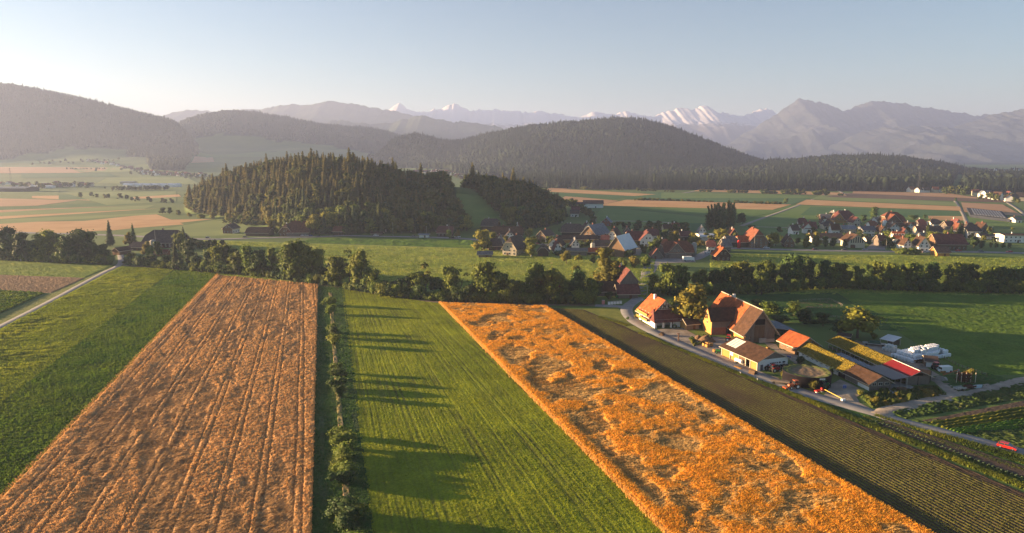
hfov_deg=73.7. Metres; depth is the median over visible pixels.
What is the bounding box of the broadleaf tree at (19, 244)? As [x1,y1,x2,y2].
[9,230,26,260]
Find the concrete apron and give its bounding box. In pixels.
[889,382,912,392]
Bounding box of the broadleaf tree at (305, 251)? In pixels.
[296,243,312,273]
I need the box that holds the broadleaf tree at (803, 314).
[791,306,819,323]
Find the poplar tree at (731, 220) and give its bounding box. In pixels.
[727,204,735,227]
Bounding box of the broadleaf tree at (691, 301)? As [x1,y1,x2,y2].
[669,283,711,318]
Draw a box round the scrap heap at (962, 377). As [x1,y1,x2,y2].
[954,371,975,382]
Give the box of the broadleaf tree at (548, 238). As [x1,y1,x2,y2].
[545,235,553,242]
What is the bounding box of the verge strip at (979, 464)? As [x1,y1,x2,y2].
[771,384,1023,488]
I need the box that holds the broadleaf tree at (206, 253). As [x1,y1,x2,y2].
[201,249,212,261]
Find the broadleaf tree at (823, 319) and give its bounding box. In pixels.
[816,312,831,325]
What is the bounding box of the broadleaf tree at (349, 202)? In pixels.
[344,201,353,210]
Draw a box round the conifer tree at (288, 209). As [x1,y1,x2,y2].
[285,197,291,215]
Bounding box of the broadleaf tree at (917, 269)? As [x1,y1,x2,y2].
[903,259,929,282]
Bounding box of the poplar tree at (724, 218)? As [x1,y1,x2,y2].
[720,202,728,228]
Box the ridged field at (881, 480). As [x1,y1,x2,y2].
[551,308,1023,532]
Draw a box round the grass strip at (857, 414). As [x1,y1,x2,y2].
[818,402,1023,477]
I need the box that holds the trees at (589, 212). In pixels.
[565,198,594,216]
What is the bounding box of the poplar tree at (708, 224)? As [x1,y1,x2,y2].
[704,206,712,229]
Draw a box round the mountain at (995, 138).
[800,109,1023,161]
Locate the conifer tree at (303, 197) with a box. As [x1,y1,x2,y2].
[300,189,305,209]
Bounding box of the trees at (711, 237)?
[656,232,783,246]
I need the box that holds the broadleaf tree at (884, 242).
[881,239,889,246]
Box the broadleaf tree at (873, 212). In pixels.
[868,206,878,217]
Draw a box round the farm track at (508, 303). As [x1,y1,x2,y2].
[323,285,594,305]
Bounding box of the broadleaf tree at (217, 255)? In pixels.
[207,244,224,263]
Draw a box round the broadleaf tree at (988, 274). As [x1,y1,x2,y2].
[979,264,1000,283]
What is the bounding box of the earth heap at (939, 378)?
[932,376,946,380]
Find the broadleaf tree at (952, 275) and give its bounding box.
[941,264,961,282]
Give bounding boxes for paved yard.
[653,258,695,271]
[866,242,884,249]
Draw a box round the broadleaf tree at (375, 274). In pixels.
[365,268,381,284]
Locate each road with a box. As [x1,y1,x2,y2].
[15,232,547,244]
[595,304,621,307]
[620,257,1023,453]
[649,247,1023,260]
[871,377,1023,416]
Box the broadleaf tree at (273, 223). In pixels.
[265,218,279,232]
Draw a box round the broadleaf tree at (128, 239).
[122,231,133,244]
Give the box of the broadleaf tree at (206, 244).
[203,241,211,247]
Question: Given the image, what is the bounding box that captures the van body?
[938,365,952,371]
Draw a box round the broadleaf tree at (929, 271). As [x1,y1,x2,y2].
[924,268,932,279]
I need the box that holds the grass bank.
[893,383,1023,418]
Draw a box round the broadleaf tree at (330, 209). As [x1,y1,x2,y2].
[325,207,333,212]
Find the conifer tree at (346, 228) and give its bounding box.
[343,213,348,234]
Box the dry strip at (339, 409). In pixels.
[329,293,349,531]
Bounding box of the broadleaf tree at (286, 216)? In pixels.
[283,213,290,223]
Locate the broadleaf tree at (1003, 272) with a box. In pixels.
[989,264,1011,285]
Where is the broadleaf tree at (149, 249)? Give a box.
[145,245,154,253]
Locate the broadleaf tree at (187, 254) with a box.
[183,250,194,264]
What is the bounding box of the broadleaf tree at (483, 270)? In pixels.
[469,259,495,294]
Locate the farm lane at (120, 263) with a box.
[0,255,123,327]
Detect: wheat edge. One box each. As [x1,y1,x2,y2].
[0,274,216,498]
[439,301,671,532]
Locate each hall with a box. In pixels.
[0,186,39,191]
[33,185,55,187]
[119,181,137,183]
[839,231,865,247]
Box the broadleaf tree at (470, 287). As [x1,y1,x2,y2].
[463,283,474,293]
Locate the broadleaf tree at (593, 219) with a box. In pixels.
[589,215,596,223]
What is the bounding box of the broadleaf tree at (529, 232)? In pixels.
[524,228,532,236]
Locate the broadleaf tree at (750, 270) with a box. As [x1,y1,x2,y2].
[743,265,755,284]
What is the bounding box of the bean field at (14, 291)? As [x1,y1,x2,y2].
[0,290,42,312]
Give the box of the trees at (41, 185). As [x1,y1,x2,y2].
[11,181,89,187]
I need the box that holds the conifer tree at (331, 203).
[329,189,333,207]
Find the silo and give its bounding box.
[692,242,696,255]
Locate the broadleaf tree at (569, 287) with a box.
[567,282,574,293]
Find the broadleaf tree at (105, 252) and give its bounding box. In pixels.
[97,248,115,258]
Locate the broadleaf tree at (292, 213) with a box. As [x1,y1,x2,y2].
[288,208,301,222]
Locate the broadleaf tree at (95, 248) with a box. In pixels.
[90,244,98,255]
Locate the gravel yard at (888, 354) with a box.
[869,344,927,367]
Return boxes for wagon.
[771,378,789,384]
[862,340,885,346]
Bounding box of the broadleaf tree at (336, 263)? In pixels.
[323,254,349,286]
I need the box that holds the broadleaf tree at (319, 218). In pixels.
[310,215,325,233]
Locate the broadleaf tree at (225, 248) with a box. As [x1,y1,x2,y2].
[216,243,231,262]
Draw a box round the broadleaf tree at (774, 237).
[769,232,780,245]
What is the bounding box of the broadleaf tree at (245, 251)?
[239,243,257,275]
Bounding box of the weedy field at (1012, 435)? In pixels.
[911,418,1023,446]
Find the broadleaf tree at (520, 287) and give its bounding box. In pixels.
[516,280,529,293]
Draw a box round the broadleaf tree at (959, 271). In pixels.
[946,262,962,281]
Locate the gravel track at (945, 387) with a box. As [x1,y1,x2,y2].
[854,340,956,392]
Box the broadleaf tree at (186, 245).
[179,239,195,255]
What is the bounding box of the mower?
[814,387,823,392]
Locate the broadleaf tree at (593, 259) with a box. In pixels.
[589,254,595,262]
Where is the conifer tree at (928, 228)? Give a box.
[925,222,930,231]
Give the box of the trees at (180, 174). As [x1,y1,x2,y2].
[129,167,210,179]
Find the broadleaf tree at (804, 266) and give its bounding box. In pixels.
[791,263,809,281]
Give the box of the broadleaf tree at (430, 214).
[420,211,434,228]
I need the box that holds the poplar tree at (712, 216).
[710,204,714,228]
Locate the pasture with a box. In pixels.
[835,290,1023,374]
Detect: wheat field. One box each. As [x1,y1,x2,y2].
[0,274,317,532]
[443,302,929,532]
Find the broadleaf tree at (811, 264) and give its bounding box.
[804,254,816,281]
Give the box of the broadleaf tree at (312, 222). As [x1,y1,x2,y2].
[305,214,320,234]
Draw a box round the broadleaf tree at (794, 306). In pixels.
[783,300,800,315]
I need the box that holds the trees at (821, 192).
[812,189,829,194]
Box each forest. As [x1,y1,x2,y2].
[0,82,198,170]
[172,109,404,153]
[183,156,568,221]
[367,115,778,188]
[764,151,983,190]
[961,166,1023,193]
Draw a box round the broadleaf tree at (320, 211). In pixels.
[316,208,325,216]
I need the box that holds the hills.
[326,115,504,140]
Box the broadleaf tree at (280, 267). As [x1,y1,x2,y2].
[275,247,291,280]
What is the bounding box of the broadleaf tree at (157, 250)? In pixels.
[152,241,162,255]
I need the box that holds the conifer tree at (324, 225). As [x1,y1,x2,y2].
[322,214,326,232]
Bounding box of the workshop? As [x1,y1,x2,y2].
[695,233,714,240]
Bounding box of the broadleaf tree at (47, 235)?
[37,228,56,255]
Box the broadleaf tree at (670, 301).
[668,299,676,306]
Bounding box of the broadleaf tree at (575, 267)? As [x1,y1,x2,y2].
[570,264,581,277]
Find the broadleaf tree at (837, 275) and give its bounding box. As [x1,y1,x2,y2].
[825,266,841,285]
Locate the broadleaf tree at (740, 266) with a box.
[729,259,750,284]
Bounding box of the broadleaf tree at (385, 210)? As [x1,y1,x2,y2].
[381,208,392,221]
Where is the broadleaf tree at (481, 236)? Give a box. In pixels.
[471,229,491,249]
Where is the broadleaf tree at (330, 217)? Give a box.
[321,211,337,227]
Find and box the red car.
[997,440,1017,450]
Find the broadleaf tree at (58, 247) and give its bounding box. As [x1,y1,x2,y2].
[53,241,65,257]
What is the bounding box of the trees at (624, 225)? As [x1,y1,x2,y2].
[610,220,689,229]
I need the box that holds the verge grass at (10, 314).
[0,267,118,331]
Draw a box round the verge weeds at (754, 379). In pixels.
[690,354,769,386]
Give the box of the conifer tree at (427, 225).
[424,213,430,232]
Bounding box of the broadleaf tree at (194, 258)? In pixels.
[188,255,201,270]
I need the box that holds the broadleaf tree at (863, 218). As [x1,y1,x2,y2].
[860,214,867,221]
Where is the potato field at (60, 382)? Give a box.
[0,269,214,494]
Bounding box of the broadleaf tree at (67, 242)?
[56,234,76,262]
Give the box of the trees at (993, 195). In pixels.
[977,192,1020,202]
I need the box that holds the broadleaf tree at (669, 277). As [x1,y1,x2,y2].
[657,262,680,294]
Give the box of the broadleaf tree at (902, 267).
[900,263,909,273]
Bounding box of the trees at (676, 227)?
[642,220,689,232]
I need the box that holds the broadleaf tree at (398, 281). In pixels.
[393,278,404,287]
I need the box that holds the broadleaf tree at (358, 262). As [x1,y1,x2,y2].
[346,249,371,290]
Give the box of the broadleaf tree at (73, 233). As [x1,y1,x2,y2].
[66,228,94,256]
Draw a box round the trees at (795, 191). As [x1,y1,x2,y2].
[780,188,806,193]
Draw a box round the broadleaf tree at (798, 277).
[793,262,805,281]
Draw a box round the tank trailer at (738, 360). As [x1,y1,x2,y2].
[734,358,743,364]
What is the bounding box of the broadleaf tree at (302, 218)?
[294,213,307,221]
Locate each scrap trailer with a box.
[953,385,965,390]
[963,384,976,388]
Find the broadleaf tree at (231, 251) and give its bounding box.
[225,247,237,264]
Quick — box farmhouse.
[635,294,687,327]
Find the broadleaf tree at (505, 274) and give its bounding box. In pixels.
[502,272,509,288]
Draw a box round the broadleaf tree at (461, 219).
[459,217,465,230]
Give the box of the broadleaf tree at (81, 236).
[71,229,97,256]
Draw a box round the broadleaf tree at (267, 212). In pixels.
[260,205,272,220]
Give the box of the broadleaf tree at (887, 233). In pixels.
[882,230,890,236]
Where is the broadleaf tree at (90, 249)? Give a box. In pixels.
[83,241,96,256]
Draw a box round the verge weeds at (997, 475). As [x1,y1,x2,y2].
[768,384,1023,489]
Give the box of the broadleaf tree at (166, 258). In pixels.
[159,254,172,262]
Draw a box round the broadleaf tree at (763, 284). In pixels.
[755,275,769,294]
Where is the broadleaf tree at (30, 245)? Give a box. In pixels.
[23,240,40,253]
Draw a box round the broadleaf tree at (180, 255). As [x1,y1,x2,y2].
[170,252,183,259]
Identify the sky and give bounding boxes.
[0,0,1023,116]
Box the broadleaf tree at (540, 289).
[536,273,559,294]
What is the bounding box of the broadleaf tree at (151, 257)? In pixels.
[144,253,158,262]
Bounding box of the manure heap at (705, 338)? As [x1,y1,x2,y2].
[698,335,715,342]
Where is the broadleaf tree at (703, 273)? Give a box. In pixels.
[696,268,708,284]
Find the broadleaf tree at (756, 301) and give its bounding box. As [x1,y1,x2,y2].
[750,298,764,308]
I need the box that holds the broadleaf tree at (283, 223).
[282,214,290,225]
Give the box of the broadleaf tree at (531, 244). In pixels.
[523,237,538,256]
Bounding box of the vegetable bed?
[876,420,1023,476]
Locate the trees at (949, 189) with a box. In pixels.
[941,185,976,194]
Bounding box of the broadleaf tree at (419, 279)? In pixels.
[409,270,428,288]
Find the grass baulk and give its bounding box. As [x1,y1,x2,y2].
[312,285,373,532]
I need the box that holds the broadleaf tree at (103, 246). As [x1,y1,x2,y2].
[98,243,108,251]
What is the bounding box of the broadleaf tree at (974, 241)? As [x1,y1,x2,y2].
[969,236,979,245]
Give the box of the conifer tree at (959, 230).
[957,221,962,234]
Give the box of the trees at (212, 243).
[189,238,226,247]
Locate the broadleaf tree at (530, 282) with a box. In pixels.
[522,270,538,294]
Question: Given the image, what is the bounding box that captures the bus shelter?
[418,233,429,237]
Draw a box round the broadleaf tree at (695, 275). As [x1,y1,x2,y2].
[690,271,702,284]
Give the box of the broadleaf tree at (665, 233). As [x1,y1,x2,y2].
[660,229,668,238]
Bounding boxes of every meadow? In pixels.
[0,190,58,192]
[0,259,112,277]
[0,267,173,401]
[66,191,175,204]
[73,167,169,171]
[98,177,198,183]
[115,220,250,237]
[197,150,294,157]
[203,240,654,298]
[596,207,706,223]
[605,206,780,217]
[661,193,812,197]
[710,253,1023,295]
[742,222,842,236]
[745,204,965,224]
[812,195,956,205]
[966,216,1023,226]
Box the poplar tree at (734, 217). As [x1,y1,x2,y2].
[733,202,736,222]
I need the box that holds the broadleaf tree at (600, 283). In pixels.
[595,281,603,296]
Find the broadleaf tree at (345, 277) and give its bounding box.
[343,255,354,279]
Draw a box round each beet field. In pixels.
[552,193,639,198]
[626,192,808,203]
[688,223,706,230]
[801,207,961,217]
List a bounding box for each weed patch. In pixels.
[689,334,711,345]
[859,385,946,407]
[933,373,1011,390]
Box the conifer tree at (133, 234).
[130,225,136,241]
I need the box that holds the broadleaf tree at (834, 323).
[829,318,846,332]
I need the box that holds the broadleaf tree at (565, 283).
[559,274,569,290]
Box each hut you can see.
[837,332,852,339]
[880,334,901,344]
[921,355,939,366]
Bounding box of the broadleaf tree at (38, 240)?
[29,230,52,255]
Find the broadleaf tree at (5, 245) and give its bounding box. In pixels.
[0,233,14,255]
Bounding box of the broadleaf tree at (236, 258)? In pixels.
[227,250,242,264]
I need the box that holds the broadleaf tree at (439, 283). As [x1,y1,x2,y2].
[433,279,444,289]
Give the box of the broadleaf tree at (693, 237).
[687,232,699,242]
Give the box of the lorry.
[682,256,694,260]
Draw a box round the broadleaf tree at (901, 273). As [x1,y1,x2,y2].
[896,268,907,289]
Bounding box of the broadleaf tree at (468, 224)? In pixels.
[459,214,473,230]
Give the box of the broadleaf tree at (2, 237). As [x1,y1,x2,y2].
[0,231,7,250]
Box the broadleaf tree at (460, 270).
[449,268,469,289]
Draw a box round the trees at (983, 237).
[794,223,996,241]
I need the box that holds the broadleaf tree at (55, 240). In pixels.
[47,233,62,253]
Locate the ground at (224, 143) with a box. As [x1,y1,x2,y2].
[0,89,1023,509]
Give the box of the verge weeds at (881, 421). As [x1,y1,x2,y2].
[862,415,1023,470]
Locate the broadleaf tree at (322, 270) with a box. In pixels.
[316,266,326,276]
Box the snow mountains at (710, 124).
[389,103,775,145]
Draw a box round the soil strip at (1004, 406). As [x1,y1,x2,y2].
[923,401,1023,421]
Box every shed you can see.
[111,246,132,254]
[153,249,171,255]
[332,226,343,235]
[370,231,384,234]
[477,251,492,256]
[566,248,587,255]
[587,248,598,254]
[648,247,662,258]
[680,317,700,329]
[719,336,793,370]
[724,236,737,246]
[776,330,822,354]
[797,342,909,390]
[825,335,932,384]
[915,368,931,382]
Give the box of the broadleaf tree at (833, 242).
[829,237,836,245]
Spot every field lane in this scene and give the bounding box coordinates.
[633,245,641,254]
[739,199,814,225]
[954,201,968,223]
[1007,203,1023,214]
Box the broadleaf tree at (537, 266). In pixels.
[526,260,546,292]
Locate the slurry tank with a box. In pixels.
[782,364,831,388]
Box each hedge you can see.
[634,197,671,200]
[672,199,713,201]
[734,200,781,203]
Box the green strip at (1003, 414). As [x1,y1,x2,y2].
[931,406,1023,428]
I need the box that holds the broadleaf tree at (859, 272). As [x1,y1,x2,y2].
[852,264,866,281]
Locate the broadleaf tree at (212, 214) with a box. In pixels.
[209,212,216,219]
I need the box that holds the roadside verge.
[584,307,782,388]
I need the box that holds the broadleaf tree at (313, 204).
[309,202,315,209]
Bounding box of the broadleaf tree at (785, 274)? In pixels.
[776,262,795,290]
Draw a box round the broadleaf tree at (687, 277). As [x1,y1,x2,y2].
[680,272,692,288]
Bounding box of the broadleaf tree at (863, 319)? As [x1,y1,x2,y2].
[837,305,885,337]
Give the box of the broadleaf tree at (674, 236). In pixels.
[667,231,679,240]
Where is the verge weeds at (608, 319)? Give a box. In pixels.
[598,316,629,325]
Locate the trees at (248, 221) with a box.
[222,215,265,224]
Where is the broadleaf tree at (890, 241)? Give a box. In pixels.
[885,236,895,246]
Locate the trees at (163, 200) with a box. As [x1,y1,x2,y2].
[78,192,173,202]
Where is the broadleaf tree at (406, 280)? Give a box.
[401,274,415,286]
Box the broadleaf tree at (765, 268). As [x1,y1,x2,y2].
[754,259,775,282]
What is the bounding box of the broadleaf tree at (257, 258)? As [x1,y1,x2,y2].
[246,248,268,276]
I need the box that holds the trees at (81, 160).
[31,157,119,164]
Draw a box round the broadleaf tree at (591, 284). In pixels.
[584,278,598,295]
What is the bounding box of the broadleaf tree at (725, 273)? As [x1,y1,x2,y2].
[719,266,736,284]
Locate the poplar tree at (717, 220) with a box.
[712,202,721,229]
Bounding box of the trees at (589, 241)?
[473,235,650,252]
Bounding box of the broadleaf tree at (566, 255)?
[560,250,571,263]
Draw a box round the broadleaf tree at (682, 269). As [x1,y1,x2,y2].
[675,264,689,287]
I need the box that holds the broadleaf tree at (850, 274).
[847,270,854,280]
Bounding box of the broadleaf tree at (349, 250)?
[342,248,351,280]
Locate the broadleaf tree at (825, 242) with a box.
[823,236,828,246]
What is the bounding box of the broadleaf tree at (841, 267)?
[830,261,848,286]
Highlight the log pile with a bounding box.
[748,369,757,374]
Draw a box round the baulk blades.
[311,285,375,532]
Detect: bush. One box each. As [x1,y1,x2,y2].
[0,250,6,259]
[20,252,31,260]
[28,254,38,261]
[33,254,46,261]
[45,254,53,261]
[50,256,59,262]
[58,254,73,262]
[68,254,78,262]
[76,256,85,262]
[86,255,93,263]
[91,254,104,263]
[100,258,108,263]
[105,254,115,264]
[124,256,134,265]
[125,252,135,257]
[131,255,142,264]
[134,256,146,266]
[143,259,149,266]
[150,259,159,267]
[157,262,168,268]
[171,258,183,269]
[177,263,186,269]
[189,260,201,271]
[198,260,209,271]
[204,264,213,271]
[205,260,225,272]
[215,264,229,273]
[225,263,234,273]
[232,262,243,274]
[242,267,248,275]
[245,267,257,275]
[255,269,262,276]
[259,265,269,276]
[265,270,270,277]
[270,268,280,278]
[276,270,285,279]
[282,272,292,280]
[293,273,302,280]
[299,276,307,282]
[305,272,315,283]
[313,273,322,283]
[319,276,326,285]
[321,296,338,304]
[321,493,361,519]
[323,227,332,234]
[324,468,356,483]
[325,303,335,313]
[325,322,336,331]
[326,333,340,344]
[326,376,348,390]
[327,425,348,435]
[328,325,338,334]
[328,367,349,378]
[329,362,343,368]
[329,429,357,445]
[329,452,352,466]
[329,460,360,473]
[330,439,356,460]
[332,278,343,287]
[333,385,345,396]
[333,500,371,523]
[334,509,357,532]
[345,281,354,290]
[345,528,367,532]
[353,283,362,290]
[359,284,367,292]
[367,279,379,293]
[374,282,391,295]
[381,284,394,296]
[389,284,400,296]
[396,286,409,297]
[401,287,412,298]
[409,291,416,298]
[411,284,428,299]
[428,290,436,300]
[433,289,447,300]
[446,287,462,301]
[452,287,471,301]
[463,295,471,301]
[469,293,479,301]
[473,291,484,302]
[483,292,491,302]
[490,291,499,302]
[495,293,503,302]
[498,288,511,302]
[505,292,515,302]
[515,292,521,302]
[519,292,532,303]
[526,293,541,303]
[535,293,543,303]
[541,294,550,303]
[548,292,563,303]
[553,249,564,255]
[578,240,587,246]
[604,291,613,299]
[617,257,628,265]
[624,249,634,257]
[628,256,640,267]
[639,255,651,265]
[648,286,660,293]
[654,281,670,295]
[666,287,677,295]
[694,281,705,291]
[703,283,713,293]
[709,287,719,294]
[712,283,727,292]
[722,281,734,293]
[730,285,737,293]
[751,278,758,293]
[767,314,791,322]
[775,278,788,291]
[791,280,801,290]
[796,355,805,362]
[801,281,808,289]
[806,279,818,289]
[808,276,825,288]
[808,380,819,389]
[822,277,834,288]
[841,280,853,288]
[848,280,859,288]
[855,232,869,237]
[855,278,871,288]
[856,389,863,394]
[865,275,883,289]
[866,276,877,289]
[869,397,879,402]
[870,332,877,338]
[877,282,888,289]
[886,281,893,289]
[892,247,904,253]
[894,247,910,253]
[905,247,915,253]
[905,281,912,290]
[908,215,918,218]
[913,248,922,253]
[932,281,945,291]
[943,279,958,291]
[961,368,976,378]
[1015,280,1023,293]
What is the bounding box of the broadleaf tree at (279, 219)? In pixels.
[276,213,282,228]
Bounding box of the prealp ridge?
[162,101,413,123]
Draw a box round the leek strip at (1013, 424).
[948,418,1023,432]
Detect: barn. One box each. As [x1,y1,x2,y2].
[129,242,149,250]
[244,227,274,235]
[286,219,310,236]
[480,217,500,229]
[487,238,502,249]
[536,243,549,255]
[558,235,598,242]
[560,222,583,234]
[580,223,609,239]
[582,200,603,207]
[593,240,610,247]
[596,281,618,295]
[608,233,637,256]
[614,262,640,283]
[614,284,640,297]
[658,239,694,257]
[703,291,796,342]
[735,235,748,246]
[818,213,831,220]
[928,246,951,255]
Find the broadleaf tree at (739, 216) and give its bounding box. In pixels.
[736,213,741,222]
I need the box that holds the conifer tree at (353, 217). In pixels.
[350,206,355,232]
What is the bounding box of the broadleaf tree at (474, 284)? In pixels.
[471,276,481,292]
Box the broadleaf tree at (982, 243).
[979,240,985,247]
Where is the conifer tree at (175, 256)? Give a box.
[172,242,180,269]
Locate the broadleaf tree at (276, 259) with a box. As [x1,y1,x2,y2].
[271,248,281,270]
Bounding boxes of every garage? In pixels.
[863,237,872,241]
[976,233,990,238]
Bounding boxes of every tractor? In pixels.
[725,334,731,340]
[769,364,780,372]
[782,379,799,389]
[821,380,830,388]
[931,361,940,370]
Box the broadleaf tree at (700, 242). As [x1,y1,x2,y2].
[696,239,705,245]
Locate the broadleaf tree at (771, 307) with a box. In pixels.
[759,300,783,317]
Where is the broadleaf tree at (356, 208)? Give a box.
[349,204,360,216]
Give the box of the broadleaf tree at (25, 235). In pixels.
[12,232,28,252]
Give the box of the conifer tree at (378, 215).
[376,202,384,231]
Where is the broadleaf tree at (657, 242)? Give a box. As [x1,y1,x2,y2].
[649,237,662,250]
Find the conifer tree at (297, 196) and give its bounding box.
[294,191,298,208]
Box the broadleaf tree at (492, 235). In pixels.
[489,232,496,237]
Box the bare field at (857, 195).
[827,193,1013,202]
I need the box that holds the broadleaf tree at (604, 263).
[590,247,619,280]
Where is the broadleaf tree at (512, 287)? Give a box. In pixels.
[503,278,518,295]
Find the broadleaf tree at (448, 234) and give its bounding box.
[445,229,451,237]
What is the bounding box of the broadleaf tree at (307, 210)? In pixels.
[303,206,315,214]
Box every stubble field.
[0,167,121,172]
[0,206,114,211]
[191,156,213,162]
[547,187,569,189]
[550,189,653,195]
[563,196,615,203]
[603,200,790,209]
[695,188,845,195]
[798,200,960,210]
[853,191,975,197]
[928,216,962,219]
[961,202,1022,215]
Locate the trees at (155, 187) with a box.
[111,185,169,190]
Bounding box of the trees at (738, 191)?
[727,189,748,192]
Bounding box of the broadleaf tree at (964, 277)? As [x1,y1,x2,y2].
[952,261,971,282]
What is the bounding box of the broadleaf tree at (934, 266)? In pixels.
[925,261,944,280]
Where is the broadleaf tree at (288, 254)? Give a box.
[277,238,308,281]
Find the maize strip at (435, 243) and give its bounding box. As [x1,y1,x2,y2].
[303,238,481,247]
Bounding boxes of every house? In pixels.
[141,228,189,247]
[221,222,240,233]
[277,222,292,235]
[436,224,454,236]
[491,224,523,237]
[498,233,504,244]
[501,233,525,255]
[504,228,513,238]
[536,228,554,241]
[547,235,565,249]
[551,238,561,252]
[569,237,578,247]
[570,209,579,216]
[571,205,580,210]
[600,233,609,239]
[602,216,612,225]
[608,226,621,240]
[623,226,630,233]
[625,229,643,245]
[639,229,653,246]
[648,227,658,237]
[661,223,672,234]
[678,229,690,240]
[696,224,705,232]
[705,238,715,252]
[710,245,732,260]
[717,237,732,252]
[727,227,737,235]
[743,226,769,247]
[781,233,794,247]
[787,223,800,233]
[796,217,806,227]
[801,220,817,233]
[808,231,842,242]
[818,215,826,222]
[818,220,832,229]
[827,222,840,232]
[830,209,854,222]
[840,224,856,233]
[846,215,861,225]
[856,224,876,235]
[866,219,877,226]
[870,215,878,222]
[872,233,886,245]
[875,225,886,233]
[877,211,905,225]
[884,222,900,230]
[889,230,904,241]
[895,236,912,248]
[899,227,908,233]
[900,220,913,228]
[906,186,915,191]
[911,224,925,234]
[912,234,930,251]
[914,187,923,192]
[914,218,926,225]
[916,231,927,236]
[922,187,929,192]
[926,218,941,225]
[927,232,968,249]
[930,224,943,233]
[931,187,939,192]
[939,220,953,230]
[949,221,961,232]
[950,217,959,222]
[957,221,981,237]
[966,208,1009,221]
[971,189,979,195]
[975,221,987,231]
[980,190,990,197]
[991,191,1003,199]
[993,232,1023,242]
[1003,195,1012,201]
[1008,216,1022,222]
[1016,192,1023,200]
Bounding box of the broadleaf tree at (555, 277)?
[544,266,568,294]
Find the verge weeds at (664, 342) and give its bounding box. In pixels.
[638,332,695,354]
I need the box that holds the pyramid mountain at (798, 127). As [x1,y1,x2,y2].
[726,98,992,159]
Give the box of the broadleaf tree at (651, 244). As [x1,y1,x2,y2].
[648,241,656,250]
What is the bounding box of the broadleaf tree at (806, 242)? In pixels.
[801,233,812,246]
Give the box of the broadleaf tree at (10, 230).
[0,225,15,234]
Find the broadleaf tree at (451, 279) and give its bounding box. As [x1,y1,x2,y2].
[439,264,460,291]
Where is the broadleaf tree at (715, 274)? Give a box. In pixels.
[706,268,723,284]
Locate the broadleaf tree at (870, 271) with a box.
[863,263,876,277]
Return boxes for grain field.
[0,198,74,205]
[0,208,156,218]
[0,214,181,232]
[0,219,208,230]
[0,275,83,292]
[32,196,76,199]
[133,194,180,198]
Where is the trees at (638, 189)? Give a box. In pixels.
[636,187,656,190]
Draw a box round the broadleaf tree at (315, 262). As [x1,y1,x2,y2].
[300,247,326,275]
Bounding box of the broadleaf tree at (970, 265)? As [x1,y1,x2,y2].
[961,261,975,283]
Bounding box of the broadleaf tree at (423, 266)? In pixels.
[420,262,433,289]
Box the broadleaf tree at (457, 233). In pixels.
[454,230,460,238]
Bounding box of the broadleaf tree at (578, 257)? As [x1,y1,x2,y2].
[574,255,583,261]
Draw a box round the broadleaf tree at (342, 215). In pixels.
[338,211,350,225]
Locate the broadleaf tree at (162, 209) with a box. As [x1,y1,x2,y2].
[158,207,165,213]
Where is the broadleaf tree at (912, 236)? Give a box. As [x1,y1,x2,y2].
[909,234,915,241]
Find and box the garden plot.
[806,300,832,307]
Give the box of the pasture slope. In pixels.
[455,184,515,228]
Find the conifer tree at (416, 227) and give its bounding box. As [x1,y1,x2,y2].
[412,212,420,232]
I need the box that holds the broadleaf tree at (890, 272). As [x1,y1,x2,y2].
[881,260,900,282]
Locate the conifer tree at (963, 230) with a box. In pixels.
[961,223,965,237]
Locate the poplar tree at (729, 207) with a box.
[726,200,730,228]
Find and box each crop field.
[0,161,56,163]
[0,203,126,209]
[0,205,153,215]
[0,212,172,223]
[21,173,116,177]
[59,194,86,199]
[342,289,662,532]
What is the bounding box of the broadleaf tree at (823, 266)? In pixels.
[814,258,834,287]
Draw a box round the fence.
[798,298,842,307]
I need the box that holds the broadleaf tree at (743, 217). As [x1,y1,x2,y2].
[740,212,746,223]
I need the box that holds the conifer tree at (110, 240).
[105,220,114,245]
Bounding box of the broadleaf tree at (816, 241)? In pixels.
[812,231,822,245]
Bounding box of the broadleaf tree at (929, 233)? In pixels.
[924,231,939,243]
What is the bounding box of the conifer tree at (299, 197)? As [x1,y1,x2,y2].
[298,188,301,204]
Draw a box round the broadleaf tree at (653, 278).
[646,273,658,287]
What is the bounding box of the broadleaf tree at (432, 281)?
[427,277,439,289]
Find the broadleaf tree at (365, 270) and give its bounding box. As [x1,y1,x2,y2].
[359,265,372,291]
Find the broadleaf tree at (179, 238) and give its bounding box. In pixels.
[170,231,185,250]
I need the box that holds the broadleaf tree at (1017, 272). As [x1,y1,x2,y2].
[1008,265,1023,280]
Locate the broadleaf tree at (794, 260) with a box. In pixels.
[776,253,807,278]
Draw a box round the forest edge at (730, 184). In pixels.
[515,173,951,191]
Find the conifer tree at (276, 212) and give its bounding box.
[274,205,277,219]
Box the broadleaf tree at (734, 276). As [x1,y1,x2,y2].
[729,264,741,286]
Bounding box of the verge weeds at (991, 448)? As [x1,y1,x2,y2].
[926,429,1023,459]
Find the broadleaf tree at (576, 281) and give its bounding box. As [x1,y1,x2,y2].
[568,269,586,293]
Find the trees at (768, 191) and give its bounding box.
[760,189,777,193]
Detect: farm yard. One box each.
[658,328,778,378]
[765,342,797,363]
[824,380,868,407]
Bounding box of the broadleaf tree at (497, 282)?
[488,269,505,292]

